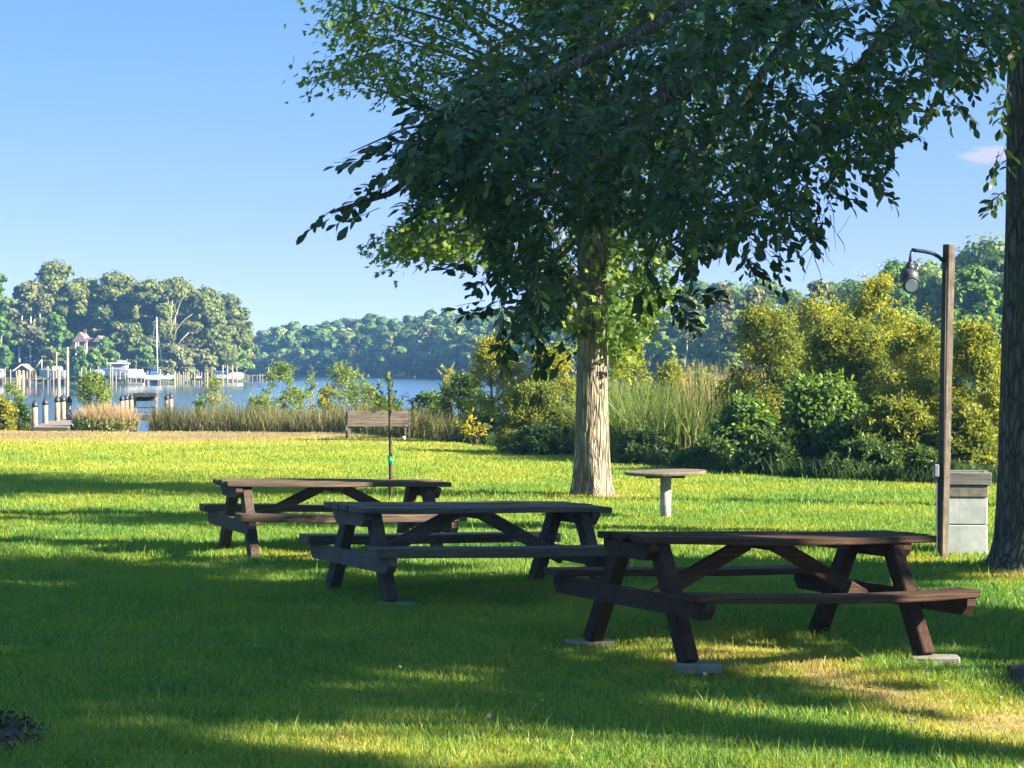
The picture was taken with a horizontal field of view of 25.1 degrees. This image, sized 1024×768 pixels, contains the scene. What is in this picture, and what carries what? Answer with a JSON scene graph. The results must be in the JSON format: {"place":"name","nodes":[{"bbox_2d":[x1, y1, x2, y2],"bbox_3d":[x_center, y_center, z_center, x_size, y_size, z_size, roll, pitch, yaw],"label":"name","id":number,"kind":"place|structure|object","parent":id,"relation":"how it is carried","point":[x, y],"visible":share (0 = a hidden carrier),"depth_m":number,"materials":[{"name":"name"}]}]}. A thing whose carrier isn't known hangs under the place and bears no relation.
{"place":"outdoors","nodes":[
{"label":"outdoors","id":0,"kind":"place"},
{"bbox_2d":[3,360,250,382],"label":"headland","id":1,"kind":"structure","parent":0,"point":[13,365],"depth_m":308.92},
{"bbox_2d":[0,273,17,382],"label":"deciduous tree","id":2,"kind":"object","parent":1,"relation":"on","point":[6,356],"visible":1,"depth_m":301.27,"materials":[{"name":"green plant"}]},
{"bbox_2d":[13,364,35,377],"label":"boathouse","id":3,"kind":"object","parent":1,"relation":"on","point":[25,367],"visible":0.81,"depth_m":303.50,"materials":[{"name":"grey"}]},
{"bbox_2d":[1,278,53,365],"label":"deciduous tree","id":4,"kind":"object","parent":1,"relation":"on","point":[28,329],"visible":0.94,"depth_m":308.58,"materials":[{"name":"green plant"}]},
{"bbox_2d":[34,346,65,371],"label":"deciduous tree","id":5,"kind":"object","parent":1,"relation":"on","point":[47,355],"visible":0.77,"depth_m":306.86,"materials":[{"name":"plant"}]},
{"bbox_2d":[19,258,92,358],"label":"deciduous tree","id":6,"kind":"object","parent":1,"relation":"on","point":[53,276],"visible":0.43,"depth_m":315.04,"materials":[{"name":"plant"}]},
{"bbox_2d":[37,312,74,368],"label":"deciduous tree","id":7,"kind":"object","parent":1,"relation":"on","point":[62,336],"visible":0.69,"depth_m":309.05,"materials":[{"name":"green plant"}]},
{"bbox_2d":[63,360,82,382],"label":"deciduous tree","id":8,"kind":"object","parent":1,"relation":"on","point":[76,373],"visible":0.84,"depth_m":301.80,"materials":[{"name":"green plant"}]},
{"bbox_2d":[71,346,88,375],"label":"deciduous tree","id":9,"kind":"object","parent":1,"relation":"on","point":[80,357],"visible":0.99,"depth_m":301.69,"materials":[{"name":"green plant"}]},
{"bbox_2d":[72,329,104,367],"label":"house","id":10,"kind":"structure","parent":1,"relation":"on","point":[85,340],"depth_m":308.46,"materials":[{"name":"grey"}]},
{"bbox_2d":[65,277,112,333],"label":"deciduous tree","id":11,"kind":"object","parent":1,"relation":"on","point":[78,324],"visible":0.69,"depth_m":317.89,"materials":[{"name":"plant"}]},
{"bbox_2d":[86,347,105,371],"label":"deciduous tree","id":12,"kind":"object","parent":1,"relation":"on","point":[93,357],"visible":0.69,"depth_m":303.78,"materials":[{"name":"green plant"}]},
{"bbox_2d":[93,336,119,381],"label":"deciduous tree","id":13,"kind":"object","parent":1,"relation":"on","point":[105,345],"visible":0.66,"depth_m":305.04,"materials":[{"name":"green plant"}]},
{"bbox_2d":[87,268,148,349],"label":"deciduous tree","id":14,"kind":"object","parent":1,"relation":"on","point":[119,294],"visible":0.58,"depth_m":316.31,"materials":[{"name":"plant"}]},
{"bbox_2d":[0,280,260,367],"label":"headland woods","id":15,"kind":"object","parent":1,"relation":"on","point":[24,354],"visible":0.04,"depth_m":324.05,"materials":[{"name":"plant"}]},
{"bbox_2d":[109,322,153,368],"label":"deciduous tree","id":16,"kind":"object","parent":1,"relation":"on","point":[125,339],"visible":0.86,"depth_m":309.79,"materials":[{"name":"plant"}]},
{"bbox_2d":[133,344,156,369],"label":"deciduous tree","id":17,"kind":"object","parent":1,"relation":"on","point":[144,357],"visible":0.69,"depth_m":308.90,"materials":[{"name":"green plant"}]},
{"bbox_2d":[131,276,177,356],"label":"deciduous tree","id":18,"kind":"object","parent":1,"relation":"on","point":[148,292],"visible":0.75,"depth_m":314.38,"materials":[{"name":"plant"}]},
{"bbox_2d":[154,343,195,373],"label":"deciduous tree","id":19,"kind":"object","parent":1,"relation":"on","point":[180,356],"visible":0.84,"depth_m":311.31,"materials":[{"name":"green plant"}]},
{"bbox_2d":[141,276,217,367],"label":"deciduous tree","id":20,"kind":"object","parent":1,"relation":"on","point":[186,294],"visible":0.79,"depth_m":317.57,"materials":[{"name":"plant"}]},
{"bbox_2d":[177,348,219,377],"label":"deciduous tree","id":21,"kind":"object","parent":1,"relation":"on","point":[204,360],"visible":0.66,"depth_m":318.32,"materials":[{"name":"plant"}]},
{"bbox_2d":[173,284,236,366],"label":"deciduous tree","id":22,"kind":"object","parent":1,"relation":"on","point":[214,325],"visible":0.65,"depth_m":323.59,"materials":[{"name":"plant"}]},
{"bbox_2d":[200,336,241,372],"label":"deciduous tree","id":23,"kind":"object","parent":1,"relation":"on","point":[227,354],"visible":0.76,"depth_m":324.06,"materials":[{"name":"plant"}]},
{"bbox_2d":[200,293,253,356],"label":"deciduous tree","id":24,"kind":"object","parent":1,"relation":"on","point":[242,337],"visible":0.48,"depth_m":329.95,"materials":[{"name":"plant"}]},
{"bbox_2d":[228,346,252,373],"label":"deciduous tree","id":25,"kind":"object","parent":1,"relation":"on","point":[246,365],"visible":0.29,"depth_m":329.49,"materials":[{"name":"green plant"}]},
{"bbox_2d":[233,315,255,369],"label":"deciduous tree","id":26,"kind":"object","parent":1,"relation":"on","point":[248,323],"visible":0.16,"depth_m":335.14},
{"bbox_2d":[0,376,926,431],"bbox_3d":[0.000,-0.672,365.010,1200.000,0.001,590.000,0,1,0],"label":"water","id":27,"kind":"structure","parent":0,"point":[187,393],"depth_m":218.61,"materials":[{"name":"blue liquid"}]},
{"bbox_2d":[34,359,65,377],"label":"motorboat","id":28,"kind":"object","parent":27,"relation":"on","point":[43,372],"visible":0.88,"depth_m":289.70,"materials":[{"name":"white paint"}]},
{"bbox_2d":[31,395,77,430],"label":"dock","id":29,"kind":"object","parent":27,"relation":"in","point":[61,421],"visible":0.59,"depth_m":70.14,"materials":[{"name":"grey wood"}]},
{"bbox_2d":[99,357,129,377],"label":"cabin cruiser","id":30,"kind":"object","parent":27,"relation":"on","point":[121,366],"visible":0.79,"depth_m":297.51,"materials":[{"name":"white paint"}]},
{"bbox_2d":[119,392,172,431],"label":"dock","id":31,"kind":"object","parent":27,"relation":"in","point":[129,400],"visible":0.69,"depth_m":83.43,"materials":[{"name":"grey wood"}]},
{"bbox_2d":[143,317,162,380],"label":"sailboat","id":32,"kind":"object","parent":27,"relation":"on","point":[153,375],"visible":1,"depth_m":290.88,"materials":[{"name":"white paint"}]},
{"bbox_2d":[671,294,704,382],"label":"pine tree","id":33,"kind":"object","parent":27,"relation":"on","point":[687,337],"visible":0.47,"depth_m":224.64,"materials":[{"name":"green plant"}]},
{"bbox_2d":[732,284,772,381],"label":"pine tree","id":34,"kind":"object","parent":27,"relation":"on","point":[756,292],"visible":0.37,"depth_m":189.60,"materials":[{"name":"green plant"}]},
{"bbox_2d":[0,0,1008,335],"label":"sky","id":35,"kind":"structure","parent":0,"point":[160,140],"materials":[{"name":"blue"}]},
{"bbox_2d":[0,409,1023,767],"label":"lawn","id":36,"kind":"structure","parent":0,"point":[478,725],"depth_m":16.82,"materials":[{"name":"plant"}]},
{"bbox_2d":[0,396,18,430],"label":"shrub","id":37,"kind":"object","parent":36,"relation":"on","point":[8,411],"visible":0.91,"depth_m":67.31,"materials":[{"name":"yellow plant"}]},
{"bbox_2d":[0,379,27,419],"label":"shrub","id":38,"kind":"object","parent":36,"relation":"on","point":[17,391],"visible":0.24,"depth_m":73.90,"materials":[{"name":"green plant"}]},
{"bbox_2d":[12,398,31,428],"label":"shrub","id":39,"kind":"object","parent":36,"relation":"on","point":[24,412],"visible":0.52,"depth_m":68.88,"materials":[{"name":"green plant"}]},
{"bbox_2d":[0,710,50,749],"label":"mulch bed","id":40,"kind":"object","parent":36,"relation":"on","point":[12,737],"visible":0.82,"depth_m":12.84,"materials":[{"name":"brown wood"}]},
{"bbox_2d":[69,364,118,431],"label":"shrub","id":41,"kind":"object","parent":36,"relation":"on","point":[100,392],"visible":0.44,"depth_m":73.83,"materials":[{"name":"green plant"}]},
{"bbox_2d":[67,400,143,431],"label":"grass clump","id":42,"kind":"object","parent":36,"relation":"on","point":[108,419],"visible":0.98,"depth_m":66.93,"materials":[{"name":"beige plant"}]},
{"bbox_2d":[198,372,233,419],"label":"shrub","id":43,"kind":"object","parent":36,"relation":"on","point":[215,387],"visible":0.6,"depth_m":81.89,"materials":[{"name":"green plant"}]},
{"bbox_2d":[241,389,277,413],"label":"shrub","id":44,"kind":"object","parent":36,"relation":"on","point":[259,397],"visible":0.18,"depth_m":73.96,"materials":[{"name":"green plant"}]},
{"bbox_2d":[259,355,304,414],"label":"shrub","id":45,"kind":"object","parent":36,"relation":"on","point":[284,370],"visible":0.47,"depth_m":79.93,"materials":[{"name":"green plant"}]},
{"bbox_2d":[273,383,314,418],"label":"shrub","id":46,"kind":"object","parent":36,"relation":"on","point":[299,398],"visible":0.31,"depth_m":72.90,"materials":[{"name":"green plant"}]},
{"bbox_2d":[303,364,324,414],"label":"shrub","id":47,"kind":"object","parent":36,"relation":"on","point":[313,385],"visible":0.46,"depth_m":83.96,"materials":[{"name":"green plant"}]},
{"bbox_2d":[138,400,490,444],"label":"shore grass","id":48,"kind":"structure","parent":36,"relation":"on","point":[334,421],"depth_m":66.65,"materials":[{"name":"plant"}]},
{"bbox_2d":[316,383,339,417],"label":"shrub","id":49,"kind":"object","parent":36,"relation":"on","point":[323,399],"visible":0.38,"depth_m":70.33,"materials":[{"name":"green plant"}]},
{"bbox_2d":[199,478,466,561],"bbox_3d":[-1.882,1.405,23.946,2.390,0.809,1.968,1,0,-19],"label":"picnic table","id":50,"kind":"object","parent":36,"relation":"on","point":[230,520],"visible":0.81,"depth_m":23.71,"materials":[{"name":"brown wood"}]},
{"bbox_2d":[322,356,379,411],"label":"shrub","id":51,"kind":"object","parent":36,"relation":"on","point":[352,397],"visible":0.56,"depth_m":70.81,"materials":[{"name":"green plant"}]},
{"bbox_2d":[346,411,409,439],"bbox_3d":[-3.470,1.085,59.371,1.670,0.767,0.607,0,1,-1],"label":"park bench","id":52,"kind":"object","parent":36,"relation":"on","point":[356,418],"visible":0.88,"depth_m":59.56,"materials":[{"name":"brown wood"}]},
{"bbox_2d":[373,394,403,410],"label":"shrub","id":53,"kind":"object","parent":36,"relation":"on","point":[386,403],"visible":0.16,"depth_m":65.87,"materials":[{"name":"green plant"}]},
{"bbox_2d":[362,371,428,498],"bbox_3d":[-1.733,0.763,32.957,0.796,1.910,0.918,0,1,29],"label":"young tree","id":54,"kind":"object","parent":36,"relation":"on","point":[388,379],"visible":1,"depth_m":32.91,"materials":[{"name":"green plant"}]},
{"bbox_2d":[408,388,456,420],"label":"shrub","id":55,"kind":"object","parent":36,"relation":"on","point":[430,397],"visible":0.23,"depth_m":64.80,"materials":[{"name":"green plant"}]},
{"bbox_2d":[437,362,467,421],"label":"shrub","id":56,"kind":"object","parent":36,"relation":"on","point":[446,376],"visible":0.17,"depth_m":65.95,"materials":[{"name":"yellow plant"}]},
{"bbox_2d":[428,366,490,430],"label":"shrub","id":57,"kind":"object","parent":36,"relation":"on","point":[458,385],"visible":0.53,"depth_m":59.83,"materials":[{"name":"green plant"}]},
{"bbox_2d":[299,501,628,601],"bbox_3d":[-0.366,1.428,19.772,2.439,0.796,1.856,1,0,-25],"label":"picnic table","id":58,"kind":"object","parent":36,"relation":"on","point":[383,554],"visible":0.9,"depth_m":19.57,"materials":[{"name":"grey wood"}]},
{"bbox_2d":[451,407,493,446],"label":"young shrub","id":59,"kind":"object","parent":36,"relation":"on","point":[469,432],"visible":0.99,"depth_m":54.05,"materials":[{"name":"yellow plant"}]},
{"bbox_2d":[472,412,503,445],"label":"shrub","id":60,"kind":"object","parent":36,"relation":"on","point":[485,418],"visible":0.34,"depth_m":56.37,"materials":[{"name":"green plant"}]},
{"bbox_2d":[452,326,528,441],"bbox_3d":[-0.397,0.142,57.029,2.240,3.332,1.945,0,1,0],"label":"shrub","id":61,"kind":"object","parent":36,"relation":"on","point":[487,401],"visible":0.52,"depth_m":56.85,"materials":[{"name":"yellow plant"}]},
{"bbox_2d":[487,375,575,452],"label":"shrub","id":62,"kind":"object","parent":36,"relation":"on","point":[528,401],"visible":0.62,"depth_m":50.20,"materials":[{"name":"green plant"}]},
{"bbox_2d":[498,339,576,434],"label":"shrub","id":63,"kind":"object","parent":36,"relation":"on","point":[563,382],"visible":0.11,"depth_m":56.30,"materials":[{"name":"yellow plant"}]},
{"bbox_2d":[506,417,574,455],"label":"shrub","id":64,"kind":"object","parent":36,"relation":"on","point":[536,437],"visible":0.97,"depth_m":48.66,"materials":[{"name":"green plant"}]},
{"bbox_2d":[282,0,846,496],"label":"sweetgum tree","id":65,"kind":"object","parent":36,"relation":"on","point":[604,276],"visible":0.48,"depth_m":32.67,"materials":[{"name":"green plant"}]},
{"bbox_2d":[564,638,614,646],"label":"concrete block","id":66,"kind":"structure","parent":36,"relation":"on","point":[584,641],"depth_m":16.52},
{"bbox_2d":[608,331,655,391],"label":"shrub","id":67,"kind":"object","parent":36,"relation":"on","point":[633,369],"visible":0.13,"depth_m":60.80,"materials":[{"name":"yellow plant"}]},
{"bbox_2d":[610,422,685,464],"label":"shrub","id":68,"kind":"object","parent":36,"relation":"on","point":[653,437],"visible":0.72,"depth_m":44.72,"materials":[{"name":"green plant"}]},
{"bbox_2d":[296,0,1023,574],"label":"oak tree","id":69,"kind":"object","parent":36,"relation":"on","point":[448,150],"visible":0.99,"depth_m":15.95,"materials":[{"name":"green plant"}]},
{"bbox_2d":[541,393,779,457],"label":"reed leaves","id":70,"kind":"object","parent":36,"relation":"on","point":[617,440],"visible":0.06,"depth_m":45.84,"materials":[{"name":"plant"}]},
{"bbox_2d":[625,469,705,517],"bbox_3d":[1.957,1.449,29.239,1.040,0.710,1.040,0,1,-11],"label":"round table","id":71,"kind":"object","parent":36,"relation":"on","point":[665,476],"visible":0.94,"depth_m":29.17,"materials":[{"name":"grey concrete"}]},
{"bbox_2d":[560,366,781,455],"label":"reeds","id":72,"kind":"object","parent":36,"relation":"on","point":[615,398],"visible":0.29,"depth_m":45.92,"materials":[{"name":"plant"}]},
{"bbox_2d":[652,351,690,398],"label":"shrub","id":73,"kind":"object","parent":36,"relation":"on","point":[668,371],"visible":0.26,"depth_m":62.87,"materials":[{"name":"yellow plant"}]},
{"bbox_2d":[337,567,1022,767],"bbox_3d":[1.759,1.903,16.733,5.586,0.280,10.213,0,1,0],"label":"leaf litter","id":74,"kind":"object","parent":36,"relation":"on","point":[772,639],"visible":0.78,"depth_m":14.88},
{"bbox_2d":[674,661,721,674],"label":"concrete block","id":75,"kind":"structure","parent":36,"relation":"on","point":[713,667],"depth_m":15.28,"materials":[{"name":"concrete"}]},
{"bbox_2d":[680,363,716,399],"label":"shrub","id":76,"kind":"object","parent":36,"relation":"on","point":[697,374],"visible":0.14,"depth_m":51.94,"materials":[{"name":"green plant"}]},
{"bbox_2d":[667,432,739,468],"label":"shrub","id":77,"kind":"object","parent":36,"relation":"on","point":[707,446],"visible":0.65,"depth_m":42.30,"materials":[{"name":"green plant"}]},
{"bbox_2d":[664,356,768,431],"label":"dry reeds","id":78,"kind":"object","parent":36,"relation":"on","point":[705,386],"visible":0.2,"depth_m":49.40,"materials":[{"name":"plant"}]},
{"bbox_2d":[482,432,997,485],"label":"undergrowth","id":79,"kind":"object","parent":36,"relation":"on","point":[787,470],"visible":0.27,"depth_m":39.09,"materials":[{"name":"green plant"}]},
{"bbox_2d":[706,389,778,454],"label":"shrub","id":80,"kind":"object","parent":36,"relation":"on","point":[741,420],"visible":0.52,"depth_m":43.22,"materials":[{"name":"green plant"}]},
{"bbox_2d":[543,530,980,662],"bbox_3d":[1.832,1.490,16.436,2.502,0.858,2.220,2,0,-26],"label":"picnic table","id":81,"kind":"object","parent":36,"relation":"on","point":[834,585],"visible":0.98,"depth_m":16.22,"materials":[{"name":"brown wood"}]},
{"bbox_2d":[701,293,824,427],"bbox_3d":[5.452,0.121,48.010,3.353,4.075,2.506,0,1,0],"label":"shrub","id":82,"kind":"object","parent":36,"relation":"on","point":[781,342],"visible":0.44,"depth_m":47.74,"materials":[{"name":"green plant"}]},
{"bbox_2d":[728,425,817,475],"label":"shrub","id":83,"kind":"object","parent":36,"relation":"on","point":[782,446],"visible":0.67,"depth_m":40.33,"materials":[{"name":"green plant"}]},
{"bbox_2d":[767,284,850,425],"bbox_3d":[6.871,-0.129,52.051,2.590,4.230,2.621,0,1,39],"label":"shrub","id":84,"kind":"object","parent":36,"relation":"on","point":[813,311],"visible":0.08,"depth_m":51.84,"materials":[{"name":"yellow plant"}]},
{"bbox_2d":[755,367,867,472],"bbox_3d":[5.501,0.827,41.010,2.297,2.263,1.902,0,1,26],"label":"shrub","id":85,"kind":"object","parent":36,"relation":"on","point":[823,408],"visible":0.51,"depth_m":40.58,"materials":[{"name":"green plant"}]},
{"bbox_2d":[779,304,909,425],"bbox_3d":[6.485,0.357,45.030,2.833,3.854,2.900,0,1,39],"label":"shrub","id":86,"kind":"object","parent":36,"relation":"on","point":[852,348],"visible":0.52,"depth_m":44.68,"materials":[{"name":"green plant"}]},
{"bbox_2d":[802,432,904,479],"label":"shrub","id":87,"kind":"object","parent":36,"relation":"on","point":[859,449],"visible":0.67,"depth_m":38.97,"materials":[{"name":"green plant"}]},
{"bbox_2d":[839,267,917,413],"bbox_3d":[7.902,-0.341,50.017,2.345,4.529,2.234,0,1,-40],"label":"shrub","id":88,"kind":"object","parent":36,"relation":"on","point":[875,291],"visible":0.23,"depth_m":49.73,"materials":[{"name":"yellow plant"}]},
{"bbox_2d":[834,388,937,465],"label":"shrub","id":89,"kind":"object","parent":36,"relation":"on","point":[905,424],"visible":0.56,"depth_m":39.68,"materials":[{"name":"green plant"}]},
{"bbox_2d":[872,303,958,425],"bbox_3d":[7.831,0.243,43.891,2.180,3.614,1.882,0,1,27],"label":"shrub","id":90,"kind":"object","parent":36,"relation":"on","point":[921,383],"visible":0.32,"depth_m":43.80,"materials":[{"name":"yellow plant"}]},
{"bbox_2d":[900,244,954,558],"bbox_3d":[4.186,0.278,23.171,0.560,3.369,0.243,0,1,0],"label":"lamp post","id":91,"kind":"object","parent":36,"relation":"on","point":[909,277],"visible":0.96,"depth_m":23.15,"materials":[{"name":"brown wood"}]},
{"bbox_2d":[893,441,968,481],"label":"shrub","id":92,"kind":"object","parent":36,"relation":"on","point":[918,457],"visible":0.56,"depth_m":37.83,"materials":[{"name":"green plant"}]},
{"bbox_2d":[908,654,959,666],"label":"concrete block","id":93,"kind":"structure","parent":36,"relation":"on","point":[943,657],"depth_m":16.09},
{"bbox_2d":[921,405,998,469],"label":"shrub","id":94,"kind":"object","parent":36,"relation":"on","point":[972,440],"visible":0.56,"depth_m":39.21,"materials":[{"name":"green plant"}]},
{"bbox_2d":[934,470,991,554],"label":"block pillar","id":95,"kind":"structure","parent":36,"relation":"on","point":[968,494],"depth_m":23.60,"materials":[{"name":"concrete"}]},
{"bbox_2d":[930,309,1001,452],"bbox_3d":[8.604,0.282,42.994,2.116,3.534,1.800,0,1,0],"label":"shrub","id":96,"kind":"object","parent":36,"relation":"on","point":[974,360],"visible":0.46,"depth_m":42.82,"materials":[{"name":"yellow plant"}]},
{"bbox_2d":[176,336,998,402],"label":"shore","id":97,"kind":"structure","parent":0,"point":[404,375],"depth_m":414.44,"materials":[{"name":"plant"}]},
{"bbox_2d":[358,344,380,366],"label":"deciduous tree","id":98,"kind":"object","parent":97,"relation":"on","point":[370,351],"visible":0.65,"depth_m":426.44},
{"bbox_2d":[374,331,407,358],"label":"deciduous tree","id":99,"kind":"object","parent":97,"relation":"on","point":[387,341],"visible":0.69,"depth_m":423.50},
{"bbox_2d":[409,323,436,352],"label":"deciduous tree","id":100,"kind":"object","parent":97,"relation":"on","point":[418,343],"visible":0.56,"depth_m":406.54,"materials":[{"name":"plant"}]},
{"bbox_2d":[245,307,620,382],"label":"woods","id":101,"kind":"object","parent":97,"relation":"on","point":[450,341],"visible":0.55,"depth_m":437.42,"materials":[{"name":"green plant"}]},
{"bbox_2d":[701,281,736,377],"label":"pine tree","id":102,"kind":"object","parent":97,"relation":"on","point":[725,316],"visible":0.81,"depth_m":204.40,"materials":[{"name":"green plant"}]},
{"bbox_2d":[613,232,1004,397],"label":"woods","id":103,"kind":"object","parent":97,"relation":"on","point":[929,271],"visible":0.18,"depth_m":203.07,"materials":[{"name":"green plant"}]},
{"bbox_2d":[798,278,838,338],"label":"pine tree","id":104,"kind":"object","parent":97,"relation":"on","point":[812,286],"visible":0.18,"depth_m":174.57,"materials":[{"name":"green plant"}]},
{"bbox_2d":[878,258,929,372],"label":"deciduous tree","id":105,"kind":"object","parent":97,"relation":"on","point":[898,267],"visible":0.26,"depth_m":149.46,"materials":[{"name":"green plant"}]},
{"bbox_2d":[952,263,1001,400],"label":"deciduous tree","id":106,"kind":"object","parent":97,"relation":"on","point":[971,279],"visible":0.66,"depth_m":139.34,"materials":[{"name":"green plant"}]},
{"bbox_2d":[1008,664,1023,682],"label":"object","id":107,"kind":"structure","parent":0,"point":[1016,671],"depth_m":15.41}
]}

